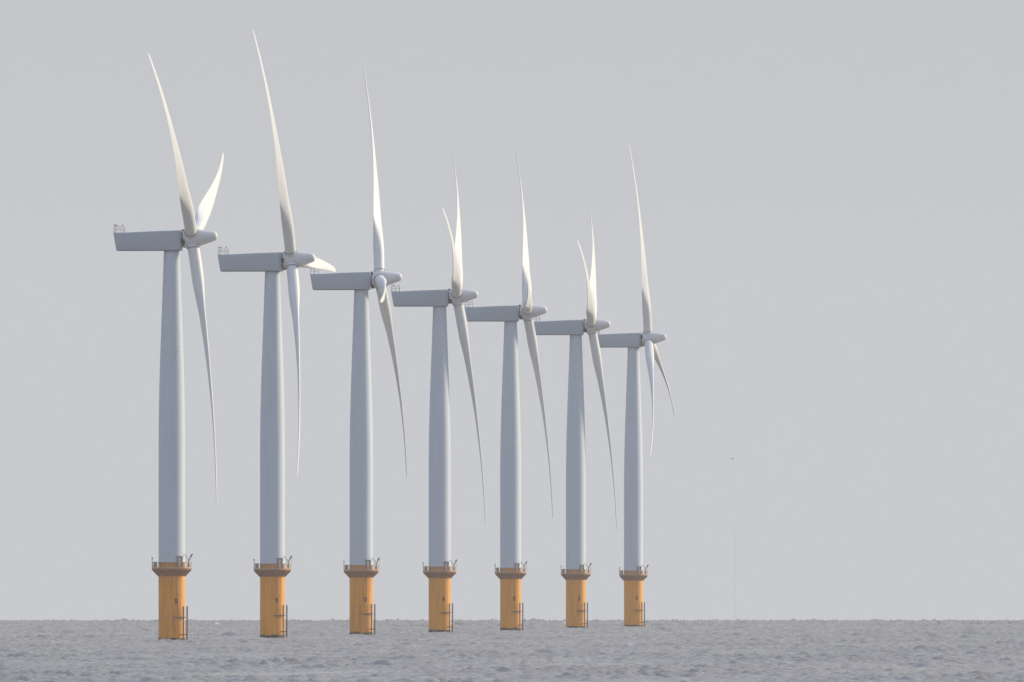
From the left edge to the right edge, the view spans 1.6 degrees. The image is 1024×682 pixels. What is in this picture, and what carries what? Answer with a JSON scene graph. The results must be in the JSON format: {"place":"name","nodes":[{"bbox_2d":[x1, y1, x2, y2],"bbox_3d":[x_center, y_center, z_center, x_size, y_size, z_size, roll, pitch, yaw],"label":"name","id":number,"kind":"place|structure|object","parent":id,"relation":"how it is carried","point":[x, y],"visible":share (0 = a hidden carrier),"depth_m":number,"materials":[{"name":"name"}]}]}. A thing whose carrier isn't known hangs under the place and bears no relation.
{"place":"outdoors","nodes":[
{"label":"outdoors","id":0,"kind":"place"},
{"bbox_2d":[0,618,1023,681],"bbox_3d":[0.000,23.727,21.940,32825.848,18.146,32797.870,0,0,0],"label":"sea","id":1,"kind":"structure","parent":0,"point":[597,650],"depth_m":5972.30,"materials":[{"name":"liquid"}]},
{"bbox_2d":[114,53,223,639],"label":"wind turbine","id":2,"kind":"object","parent":1,"relation":"in","point":[171,571],"visible":0.98,"depth_m":7129.12,"materials":[{"name":"white metal"}]},
{"bbox_2d":[218,31,335,637],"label":"wind turbine","id":3,"kind":"object","parent":1,"relation":"in","point":[272,572],"visible":0.99,"depth_m":7599.68,"materials":[{"name":"white metal"}]},
{"bbox_2d":[310,61,406,634],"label":"wind turbine","id":4,"kind":"object","parent":1,"relation":"in","point":[360,572],"visible":0.98,"depth_m":8070.74,"materials":[{"name":"white metal"}]},
{"bbox_2d":[391,160,485,632],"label":"wind turbine","id":5,"kind":"object","parent":1,"relation":"in","point":[439,574],"visible":0.99,"depth_m":8541.32,"materials":[{"name":"white metal"}]},
{"bbox_2d":[465,152,552,630],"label":"wind turbine","id":6,"kind":"object","parent":1,"relation":"in","point":[510,575],"visible":1,"depth_m":9011.99,"materials":[{"name":"white metal"}]},
{"bbox_2d":[533,208,616,627],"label":"wind turbine","id":7,"kind":"object","parent":1,"relation":"in","point":[575,576],"visible":1,"depth_m":9482.56,"materials":[{"name":"white metal"}]},
{"bbox_2d":[597,142,673,626],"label":"wind turbine","id":8,"kind":"object","parent":1,"relation":"in","point":[633,576],"visible":0.97,"depth_m":9952.92,"materials":[{"name":"white metal"}]},
{"bbox_2d":[0,0,1023,620],"label":"sky","id":9,"kind":"structure","parent":0,"point":[830,192],"materials":[{"name":"grey"}]}
]}

